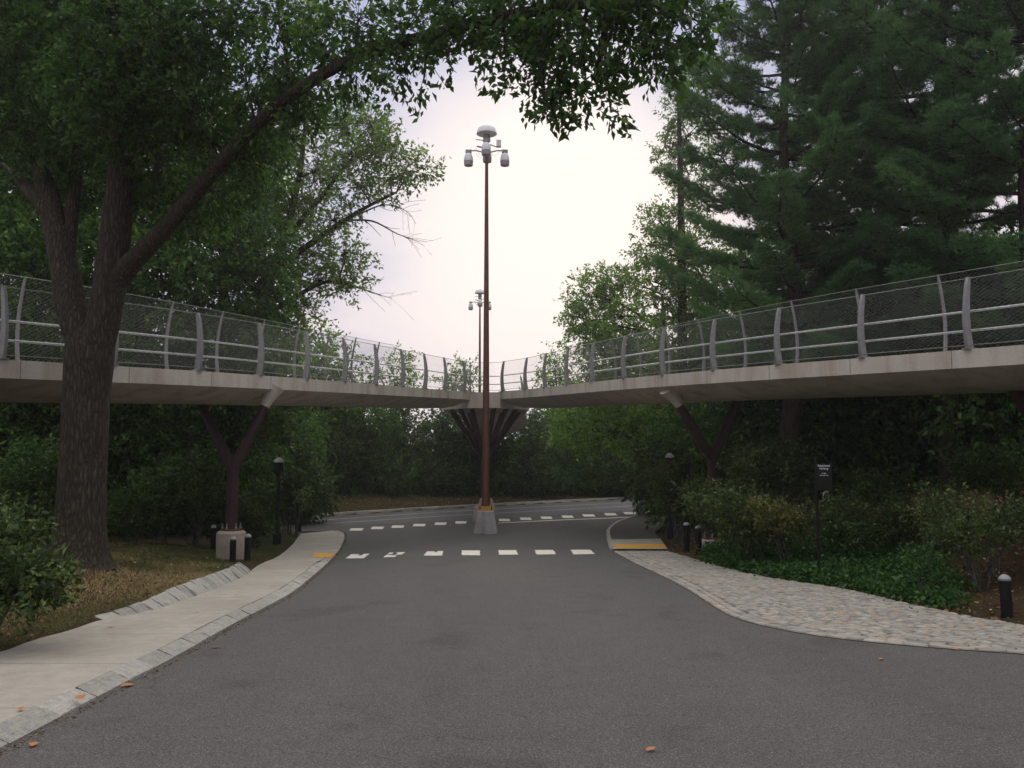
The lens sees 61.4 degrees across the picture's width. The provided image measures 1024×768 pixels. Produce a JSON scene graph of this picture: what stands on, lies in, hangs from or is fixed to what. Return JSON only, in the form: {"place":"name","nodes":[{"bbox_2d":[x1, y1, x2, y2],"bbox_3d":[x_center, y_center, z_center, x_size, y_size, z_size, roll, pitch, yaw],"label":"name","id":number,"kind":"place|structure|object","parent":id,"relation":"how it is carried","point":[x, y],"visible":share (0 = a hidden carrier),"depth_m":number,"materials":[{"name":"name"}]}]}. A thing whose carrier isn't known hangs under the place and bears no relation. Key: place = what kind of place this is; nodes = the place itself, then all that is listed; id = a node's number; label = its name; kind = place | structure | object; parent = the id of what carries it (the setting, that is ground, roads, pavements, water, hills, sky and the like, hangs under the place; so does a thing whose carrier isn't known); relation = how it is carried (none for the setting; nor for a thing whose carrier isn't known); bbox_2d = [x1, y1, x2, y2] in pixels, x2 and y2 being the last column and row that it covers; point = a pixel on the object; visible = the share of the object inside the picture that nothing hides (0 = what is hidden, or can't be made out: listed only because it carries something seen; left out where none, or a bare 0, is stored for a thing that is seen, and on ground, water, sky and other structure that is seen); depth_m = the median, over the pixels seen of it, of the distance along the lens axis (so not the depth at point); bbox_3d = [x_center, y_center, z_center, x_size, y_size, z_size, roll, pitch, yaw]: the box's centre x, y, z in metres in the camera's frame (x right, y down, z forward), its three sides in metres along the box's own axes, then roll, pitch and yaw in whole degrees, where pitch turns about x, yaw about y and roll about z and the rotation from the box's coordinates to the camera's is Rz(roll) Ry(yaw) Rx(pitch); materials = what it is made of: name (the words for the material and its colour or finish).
{"place":"outdoors","nodes":[
{"label":"outdoors","id":0,"kind":"place"},
{"bbox_2d":[0,531,338,722],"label":"pavement","id":1,"kind":"structure","parent":0,"point":[34,673],"depth_m":8.90,"materials":[{"name":"concrete"}]},
{"bbox_2d":[152,494,827,535],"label":"side road","id":2,"kind":"structure","parent":0,"point":[500,511],"depth_m":40.95,"materials":[{"name":"grey asphalt"}]},
{"bbox_2d":[0,511,1023,767],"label":"road","id":3,"kind":"structure","parent":0,"point":[492,657],"depth_m":7.12,"materials":[{"name":"grey asphalt"}]},
{"bbox_2d":[0,531,346,757],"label":"gutter debris","id":4,"kind":"object","parent":3,"relation":"on","point":[36,732],"visible":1,"depth_m":8.50,"materials":[{"name":"brown plant"}]},
{"bbox_2d":[347,550,594,557],"bbox_3d":[-0.956,4.246,21.724,6.467,0.117,2.047,1,-5,-13],"label":"crosswalk marking","id":5,"kind":"object","parent":3,"relation":"on","point":[477,552],"visible":1,"depth_m":21.90,"materials":[{"name":"white paint"}]},
{"bbox_2d":[464,125,509,533],"bbox_3d":[-0.921,-2.079,30.871,1.316,14.708,1.230,-4,-6,42],"label":"light mast","id":6,"kind":"object","parent":3,"relation":"on","point":[485,522],"visible":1,"depth_m":30.67,"materials":[{"name":"metal"}]},
{"bbox_2d":[349,511,649,530],"bbox_3d":[1.687,5.729,36.124,17.354,0.037,5.879,4,-6,-43],"label":"crosswalk marking","id":7,"kind":"object","parent":3,"relation":"on","point":[464,522],"visible":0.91,"depth_m":36.00,"materials":[{"name":"white paint"}]},
{"bbox_2d":[0,451,1023,688],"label":"ground","id":8,"kind":"structure","parent":0,"point":[1017,583],"depth_m":14.42,"materials":[{"name":"soil"}]},
{"bbox_2d":[0,486,54,539],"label":"shrub","id":9,"kind":"object","parent":8,"relation":"on","point":[48,507],"visible":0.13,"depth_m":22.04,"materials":[{"name":"green plant"}]},
{"bbox_2d":[0,433,58,543],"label":"shrub","id":10,"kind":"object","parent":8,"relation":"on","point":[39,479],"visible":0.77,"depth_m":20.32,"materials":[{"name":"green plant"}]},
{"bbox_2d":[0,404,60,531],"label":"woodland tree","id":11,"kind":"object","parent":8,"relation":"on","point":[13,416],"visible":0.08,"depth_m":26.30,"materials":[{"name":"green plant"}]},
{"bbox_2d":[0,490,64,563],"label":"shrub","id":12,"kind":"object","parent":8,"relation":"on","point":[10,524],"visible":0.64,"depth_m":8.52,"materials":[{"name":"green plant"}]},
{"bbox_2d":[0,536,87,636],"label":"shrub","id":13,"kind":"object","parent":8,"relation":"on","point":[26,580],"visible":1,"depth_m":8.05,"materials":[{"name":"green plant"}]},
{"bbox_2d":[0,7,131,523],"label":"maple tree","id":14,"kind":"object","parent":8,"relation":"on","point":[23,251],"visible":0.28,"depth_m":25.82,"materials":[{"name":"green plant"}]},
{"bbox_2d":[0,539,234,649],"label":"grass","id":15,"kind":"structure","parent":8,"relation":"on","point":[115,549],"depth_m":13.17,"materials":[{"name":"brown plant"}]},
{"bbox_2d":[48,405,186,536],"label":"woodland tree","id":16,"kind":"object","parent":8,"relation":"on","point":[115,485],"visible":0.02,"depth_m":29.09,"materials":[{"name":"green plant"}]},
{"bbox_2d":[106,488,157,542],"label":"shrub","id":17,"kind":"object","parent":8,"relation":"on","point":[111,534],"visible":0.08,"depth_m":23.29,"materials":[{"name":"green plant"}]},
{"bbox_2d":[106,479,168,544],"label":"shrub","id":18,"kind":"object","parent":8,"relation":"on","point":[127,515],"visible":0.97,"depth_m":20.62,"materials":[{"name":"green plant"}]},
{"bbox_2d":[32,16,248,538],"bbox_3d":[-12.562,-4.361,28.703,8.249,18.973,6.785,0,-5,0],"label":"maple tree","id":19,"kind":"object","parent":8,"relation":"on","point":[136,421],"visible":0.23,"depth_m":27.03,"materials":[{"name":"green plant"}]},
{"bbox_2d":[116,456,210,543],"bbox_3d":[-8.780,2.942,21.652,2.387,2.255,2.320,2,-5,-24],"label":"shrub","id":20,"kind":"object","parent":8,"relation":"on","point":[179,508],"visible":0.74,"depth_m":21.48,"materials":[{"name":"green plant"}]},
{"bbox_2d":[0,531,344,749],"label":"kerb","id":21,"kind":"structure","parent":8,"relation":"on","point":[16,728],"depth_m":7.42,"materials":[{"name":"concrete"}]},
{"bbox_2d":[95,562,250,619],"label":"kerb","id":22,"kind":"structure","parent":8,"relation":"on","point":[187,590],"depth_m":12.37,"materials":[{"name":"stone"}]},
{"bbox_2d":[129,478,256,544],"bbox_3d":[-8.608,3.436,23.364,3.313,2.039,2.519,0,-5,0],"label":"shrub","id":23,"kind":"object","parent":8,"relation":"on","point":[218,508],"visible":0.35,"depth_m":23.09,"materials":[{"name":"green plant"}]},
{"bbox_2d":[157,447,240,545],"bbox_3d":[-8.101,2.909,22.276,2.181,2.647,1.651,0,-5,0],"label":"shrub","id":24,"kind":"object","parent":8,"relation":"on","point":[211,474],"visible":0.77,"depth_m":22.18,"materials":[{"name":"green plant"}]},
{"bbox_2d":[149,404,288,535],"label":"woodland tree","id":25,"kind":"object","parent":8,"relation":"on","point":[178,527],"visible":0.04,"depth_m":29.96,"materials":[{"name":"green plant"}]},
{"bbox_2d":[158,534,297,562],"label":"grass","id":26,"kind":"structure","parent":8,"relation":"on","point":[282,547],"depth_m":22.14,"materials":[{"name":"brown plant"}]},
{"bbox_2d":[149,75,315,532],"bbox_3d":[-9.317,-2.946,29.263,5.900,16.362,5.910,0,-5,0],"label":"maple tree","id":27,"kind":"object","parent":8,"relation":"on","point":[250,240],"visible":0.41,"depth_m":28.09,"materials":[{"name":"green plant"}]},
{"bbox_2d":[229,536,236,561],"bbox_3d":[-5.991,3.642,18.515,0.148,0.739,0.146,0,-5,0],"label":"bollard","id":28,"kind":"object","parent":8,"relation":"on","point":[232,554],"visible":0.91,"depth_m":18.47,"materials":[{"name":"black metal"}]},
{"bbox_2d":[244,534,250,560],"bbox_3d":[-5.813,3.727,18.960,0.152,0.862,0.150,0,-5,0],"label":"bollard","id":29,"kind":"object","parent":8,"relation":"on","point":[247,548],"visible":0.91,"depth_m":18.92,"materials":[{"name":"black metal"}]},
{"bbox_2d":[216,496,280,546],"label":"shrub","id":30,"kind":"object","parent":8,"relation":"on","point":[251,517],"visible":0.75,"depth_m":23.67,"materials":[{"name":"green plant"}]},
{"bbox_2d":[273,453,283,544],"bbox_3d":[-6.783,3.357,25.010,0.284,2.698,0.284,0,-5,0],"label":"street lamp","id":31,"kind":"object","parent":8,"relation":"on","point":[278,466],"visible":0.94,"depth_m":24.96,"materials":[{"name":"black metal"}]},
{"bbox_2d":[238,406,337,515],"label":"woodland tree","id":32,"kind":"object","parent":8,"relation":"on","point":[313,425],"visible":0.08,"depth_m":39.50,"materials":[{"name":"green plant"}]},
{"bbox_2d":[239,351,344,526],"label":"woodland tree","id":33,"kind":"object","parent":8,"relation":"on","point":[325,497],"visible":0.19,"depth_m":35.20,"materials":[{"name":"green plant"}]},
{"bbox_2d":[272,456,314,534],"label":"shrub","id":34,"kind":"object","parent":8,"relation":"on","point":[290,481],"visible":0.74,"depth_m":29.64,"materials":[{"name":"green plant"}]},
{"bbox_2d":[284,485,310,536],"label":"shrub","id":35,"kind":"object","parent":8,"relation":"on","point":[299,513],"visible":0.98,"depth_m":29.12,"materials":[{"name":"green plant"}]},
{"bbox_2d":[277,314,384,473],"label":"maple tree","id":36,"kind":"object","parent":8,"relation":"on","point":[331,365],"visible":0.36,"depth_m":44.87,"materials":[{"name":"green plant"}]},
{"bbox_2d":[291,360,374,494],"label":"woodland tree","id":37,"kind":"object","parent":8,"relation":"on","point":[340,446],"visible":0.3,"depth_m":44.73,"materials":[{"name":"green plant"}]},
{"bbox_2d":[242,0,451,497],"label":"oak tree","id":38,"kind":"object","parent":8,"relation":"on","point":[379,137],"visible":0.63,"depth_m":32.68,"materials":[{"name":"green plant"}]},
{"bbox_2d":[0,0,741,570],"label":"maple tree","id":39,"kind":"object","parent":8,"relation":"on","point":[76,62],"visible":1,"depth_m":12.25,"materials":[{"name":"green plant"}]},
{"bbox_2d":[322,379,423,496],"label":"woodland tree","id":40,"kind":"object","parent":8,"relation":"on","point":[375,443],"visible":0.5,"depth_m":46.15,"materials":[{"name":"green plant"}]},
{"bbox_2d":[347,458,419,493],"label":"shrub","id":41,"kind":"object","parent":8,"relation":"on","point":[398,472],"visible":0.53,"depth_m":46.37,"materials":[{"name":"green plant"}]},
{"bbox_2d":[370,341,428,413],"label":"maple tree","id":42,"kind":"object","parent":8,"relation":"on","point":[407,369],"visible":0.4,"depth_m":62.02,"materials":[{"name":"green plant"}]},
{"bbox_2d":[369,383,451,497],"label":"woodland tree","id":43,"kind":"object","parent":8,"relation":"on","point":[416,450],"visible":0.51,"depth_m":48.59,"materials":[{"name":"green plant"}]},
{"bbox_2d":[240,486,627,513],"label":"grass","id":44,"kind":"structure","parent":8,"relation":"on","point":[371,497],"depth_m":46.57,"materials":[{"name":"green plant"}]},
{"bbox_2d":[411,408,482,496],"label":"woodland tree","id":45,"kind":"object","parent":8,"relation":"on","point":[442,435],"visible":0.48,"depth_m":49.84,"materials":[{"name":"green plant"}]},
{"bbox_2d":[42,306,866,478],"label":"distant woods","id":46,"kind":"object","parent":8,"relation":"on","point":[320,329],"visible":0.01,"depth_m":67.06,"materials":[{"name":"green plant"}]},
{"bbox_2d":[429,350,482,472],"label":"maple tree","id":47,"kind":"object","parent":8,"relation":"on","point":[459,372],"visible":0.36,"depth_m":60.04,"materials":[{"name":"green plant"}]},
{"bbox_2d":[468,289,491,391],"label":"light mast","id":48,"kind":"object","parent":8,"relation":"on","point":[479,302],"visible":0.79,"depth_m":61.45,"materials":[{"name":"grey metal"}]},
{"bbox_2d":[444,426,529,496],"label":"woodland tree","id":49,"kind":"object","parent":8,"relation":"on","point":[505,456],"visible":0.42,"depth_m":50.57,"materials":[{"name":"green plant"}]},
{"bbox_2d":[0,261,1023,559],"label":"footbridge","id":50,"kind":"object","parent":8,"relation":"on","point":[968,369],"visible":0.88,"depth_m":19.33,"materials":[{"name":"concrete"}]},
{"bbox_2d":[501,408,562,497],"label":"woodland tree","id":51,"kind":"object","parent":8,"relation":"on","point":[531,463],"visible":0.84,"depth_m":51.62,"materials":[{"name":"green plant"}]},
{"bbox_2d":[531,341,574,422],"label":"maple tree","id":52,"kind":"object","parent":8,"relation":"on","point":[555,370],"visible":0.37,"depth_m":57.04,"materials":[{"name":"green plant"}]},
{"bbox_2d":[289,491,827,517],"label":"kerb","id":53,"kind":"structure","parent":8,"relation":"on","point":[431,508],"depth_m":44.91,"materials":[{"name":"grey concrete"}]},
{"bbox_2d":[537,461,589,494],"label":"shrub","id":54,"kind":"object","parent":8,"relation":"on","point":[566,475],"visible":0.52,"depth_m":52.28,"materials":[{"name":"green plant"}]},
{"bbox_2d":[516,406,613,497],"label":"woodland tree","id":55,"kind":"object","parent":8,"relation":"on","point":[590,484],"visible":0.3,"depth_m":53.73,"materials":[{"name":"green plant"}]},
{"bbox_2d":[540,258,672,475],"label":"maple tree","id":56,"kind":"object","parent":8,"relation":"on","point":[605,300],"visible":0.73,"depth_m":41.58,"materials":[{"name":"green plant"}]},
{"bbox_2d":[578,364,644,494],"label":"woodland tree","id":57,"kind":"object","parent":8,"relation":"on","point":[611,464],"visible":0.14,"depth_m":54.98,"materials":[{"name":"green plant"}]},
{"bbox_2d":[606,513,645,551],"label":"kerb","id":58,"kind":"structure","parent":8,"relation":"on","point":[608,536],"depth_m":29.44,"materials":[{"name":"grey concrete"}]},
{"bbox_2d":[620,335,710,514],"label":"woodland tree","id":59,"kind":"object","parent":8,"relation":"on","point":[638,492],"visible":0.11,"depth_m":39.72,"materials":[{"name":"green plant"}]},
{"bbox_2d":[665,449,673,538],"bbox_3d":[5.095,3.563,27.802,0.284,2.910,0.284,0,-5,0],"label":"street lamp","id":60,"kind":"object","parent":8,"relation":"on","point":[670,532],"visible":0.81,"depth_m":27.69,"materials":[{"name":"black metal"}]},
{"bbox_2d":[640,458,706,542],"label":"shrub","id":61,"kind":"object","parent":8,"relation":"on","point":[665,477],"visible":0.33,"depth_m":25.80,"materials":[{"name":"green plant"}]},
{"bbox_2d":[643,464,706,543],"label":"shrub","id":62,"kind":"object","parent":8,"relation":"on","point":[665,493],"visible":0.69,"depth_m":25.33,"materials":[{"name":"green plant"}]},
{"bbox_2d":[680,464,690,521],"bbox_3d":[5.100,3.548,25.318,0.290,2.417,0.095,0,-5,-6],"label":"notice board","id":63,"kind":"object","parent":8,"relation":"on","point":[684,468],"visible":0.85,"depth_m":25.35,"materials":[{"name":"black paint"}]},
{"bbox_2d":[683,522,689,551],"bbox_3d":[4.465,4.034,22.045,0.168,0.994,0.165,0,-5,0],"label":"bollard","id":64,"kind":"object","parent":8,"relation":"on","point":[686,529],"visible":0.89,"depth_m":21.99,"materials":[{"name":"black metal"}]},
{"bbox_2d":[618,50,763,514],"bbox_3d":[7.628,-4.882,37.506,6.323,21.732,5.595,0,-5,0],"label":"maple tree","id":65,"kind":"object","parent":8,"relation":"on","point":[682,311],"visible":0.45,"depth_m":36.61,"materials":[{"name":"green plant"}]},
{"bbox_2d":[631,364,763,532],"bbox_3d":[7.348,3.045,32.375,5.194,7.951,6.718,-3,-6,36],"label":"woodland tree","id":66,"kind":"object","parent":8,"relation":"on","point":[680,436],"visible":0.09,"depth_m":31.92,"materials":[{"name":"green plant"}]},
{"bbox_2d":[695,525,701,554],"bbox_3d":[4.553,3.959,21.048,0.168,1.007,0.165,0,-5,0],"label":"bollard","id":67,"kind":"object","parent":8,"relation":"on","point":[698,537],"visible":0.53,"depth_m":21.00,"materials":[{"name":"black metal"}]},
{"bbox_2d":[671,474,776,553],"bbox_3d":[4.750,3.012,19.353,2.418,1.984,1.916,0,-5,0],"label":"shrub","id":68,"kind":"object","parent":8,"relation":"on","point":[700,511],"visible":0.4,"depth_m":19.15,"materials":[{"name":"green plant"}]},
{"bbox_2d":[700,226,780,407],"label":"maple tree","id":69,"kind":"object","parent":8,"relation":"on","point":[734,252],"depth_m":37.35,"materials":[{"name":"green plant"}]},
{"bbox_2d":[695,478,799,557],"bbox_3d":[4.784,2.828,17.429,2.056,1.870,1.538,0,-5,0],"label":"shrub","id":70,"kind":"object","parent":8,"relation":"on","point":[728,514],"visible":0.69,"depth_m":17.30,"materials":[{"name":"green plant"}]},
{"bbox_2d":[676,320,844,510],"bbox_3d":[8.815,1.582,31.090,6.448,8.186,5.592,-2,-5,25],"label":"woodland tree","id":71,"kind":"object","parent":8,"relation":"on","point":[724,406],"visible":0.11,"depth_m":30.50,"materials":[{"name":"green plant"}]},
{"bbox_2d":[715,429,832,537],"bbox_3d":[6.060,2.423,19.747,2.572,2.906,2.116,3,-6,-35],"label":"shrub","id":72,"kind":"object","parent":8,"relation":"on","point":[783,469],"visible":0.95,"depth_m":19.54,"materials":[{"name":"green plant"}]},
{"bbox_2d":[737,491,824,561],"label":"shrub","id":73,"kind":"object","parent":8,"relation":"on","point":[773,518],"visible":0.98,"depth_m":16.70,"materials":[{"name":"green plant"}]},
{"bbox_2d":[705,282,874,504],"bbox_3d":[9.888,0.648,29.829,6.233,9.550,4.914,1,-5,-11],"label":"woodland tree","id":74,"kind":"object","parent":8,"relation":"on","point":[810,415],"visible":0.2,"depth_m":28.83,"materials":[{"name":"green plant"}]},
{"bbox_2d":[645,0,958,516],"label":"pine tree","id":75,"kind":"object","parent":8,"relation":"on","point":[745,200],"visible":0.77,"depth_m":26.46,"materials":[{"name":"green plant"}]},
{"bbox_2d":[611,550,1023,653],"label":"cobblestones","id":76,"kind":"structure","parent":8,"relation":"on","point":[809,608],"depth_m":11.21,"materials":[{"name":"stone"}]},
{"bbox_2d":[814,460,831,569],"bbox_3d":[5.520,2.485,15.234,0.294,2.294,0.079,0,-5,0],"label":"parking sign","id":77,"kind":"object","parent":8,"relation":"on","point":[823,477],"visible":1,"depth_m":15.26,"materials":[{"name":"black metal"}]},
{"bbox_2d":[694,530,978,614],"bbox_3d":[5.905,3.399,17.200,3.918,1.033,12.456,0,-5,0],"label":"ground cover","id":78,"kind":"object","parent":8,"relation":"on","point":[879,572],"visible":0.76,"depth_m":14.95,"materials":[{"name":"green plant"}]},
{"bbox_2d":[784,508,892,557],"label":"shrub","id":79,"kind":"object","parent":8,"relation":"on","point":[851,542],"visible":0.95,"depth_m":16.12,"materials":[{"name":"green plant"}]},
{"bbox_2d":[669,479,1023,621],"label":"leaf litter","id":80,"kind":"object","parent":8,"relation":"on","point":[983,601],"visible":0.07,"depth_m":14.42,"materials":[{"name":"brown plant"}]},
{"bbox_2d":[799,488,902,548],"bbox_3d":[6.553,2.759,16.762,2.050,1.465,1.519,0,-5,0],"label":"shrub","id":81,"kind":"object","parent":8,"relation":"on","point":[841,503],"visible":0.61,"depth_m":16.53,"materials":[{"name":"green plant"}]},
{"bbox_2d":[696,0,1017,479],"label":"pine tree","id":82,"kind":"object","parent":8,"relation":"on","point":[810,270],"visible":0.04,"depth_m":30.40,"materials":[{"name":"green plant"}]},
{"bbox_2d":[787,287,978,504],"bbox_3d":[12.981,0.991,29.003,7.037,8.726,5.442,1,-5,-8],"label":"woodland tree","id":83,"kind":"object","parent":8,"relation":"on","point":[852,406],"visible":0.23,"depth_m":28.05,"materials":[{"name":"green plant"}]},
{"bbox_2d":[763,0,1023,490],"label":"pine tree","id":84,"kind":"object","parent":8,"relation":"on","point":[848,9],"visible":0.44,"depth_m":24.33,"materials":[{"name":"green plant"}]},
{"bbox_2d":[865,492,941,546],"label":"shrub","id":85,"kind":"object","parent":8,"relation":"on","point":[903,529],"visible":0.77,"depth_m":16.03,"materials":[{"name":"green plant"}]},
{"bbox_2d":[846,270,994,490],"bbox_3d":[13.905,0.083,28.225,6.448,8.186,5.592,1,-5,-13],"label":"woodland tree","id":86,"kind":"object","parent":8,"relation":"on","point":[909,435],"visible":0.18,"depth_m":27.01,"materials":[{"name":"green plant"}]},
{"bbox_2d":[896,536,949,601],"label":"shrub","id":87,"kind":"object","parent":8,"relation":"on","point":[919,567],"visible":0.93,"depth_m":12.36,"materials":[{"name":"green plant"}]},
{"bbox_2d":[892,492,969,556],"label":"shrub","id":88,"kind":"object","parent":8,"relation":"on","point":[908,508],"visible":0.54,"depth_m":15.29,"materials":[{"name":"green plant"}]},
{"bbox_2d":[847,0,1023,339],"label":"pine tree","id":89,"kind":"object","parent":8,"relation":"on","point":[1011,86],"visible":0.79,"depth_m":22.50,"materials":[{"name":"green plant"}]},
{"bbox_2d":[877,221,1023,484],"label":"woodland tree","id":90,"kind":"object","parent":8,"relation":"on","point":[937,400],"visible":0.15,"depth_m":26.45,"materials":[{"name":"green plant"}]},
{"bbox_2d":[908,479,1023,577],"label":"shrub","id":91,"kind":"object","parent":8,"relation":"on","point":[928,507],"visible":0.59,"depth_m":13.48,"materials":[{"name":"green plant"}]},
{"bbox_2d":[909,496,1023,590],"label":"shrub","id":92,"kind":"object","parent":8,"relation":"on","point":[953,533],"visible":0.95,"depth_m":12.73,"materials":[{"name":"green plant"}]},
{"bbox_2d":[916,272,1023,489],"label":"woodland tree","id":93,"kind":"object","parent":8,"relation":"on","point":[1015,429],"visible":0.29,"depth_m":23.63,"materials":[{"name":"green plant"}]},
{"bbox_2d":[932,434,1023,513],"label":"shrub","id":94,"kind":"object","parent":8,"relation":"on","point":[1012,468],"visible":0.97,"depth_m":16.69,"materials":[{"name":"green plant"}]},
{"bbox_2d":[998,574,1012,617],"bbox_3d":[6.199,2.822,10.810,0.148,0.862,0.146,-1,-6,0],"label":"bollard","id":95,"kind":"object","parent":8,"relation":"on","point":[1005,593],"visible":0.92,"depth_m":10.78,"materials":[{"name":"black metal"}]},
{"bbox_2d":[3,0,1023,446],"label":"sky","id":96,"kind":"structure","parent":0,"point":[557,208],"materials":[{"name":"white"}]},
{"bbox_2d":[610,539,666,548],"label":"pavement","id":97,"kind":"structure","parent":0,"point":[636,541],"depth_m":24.99,"materials":[{"name":"concrete"}]},
{"bbox_2d":[614,544,666,547],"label":"tactile paving","id":98,"kind":"structure","parent":97,"relation":"on","point":[639,545],"depth_m":23.15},
{"bbox_2d":[611,513,668,538],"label":"path","id":99,"kind":"structure","parent":0,"point":[634,527],"depth_m":31.88,"materials":[{"name":"grey asphalt"}]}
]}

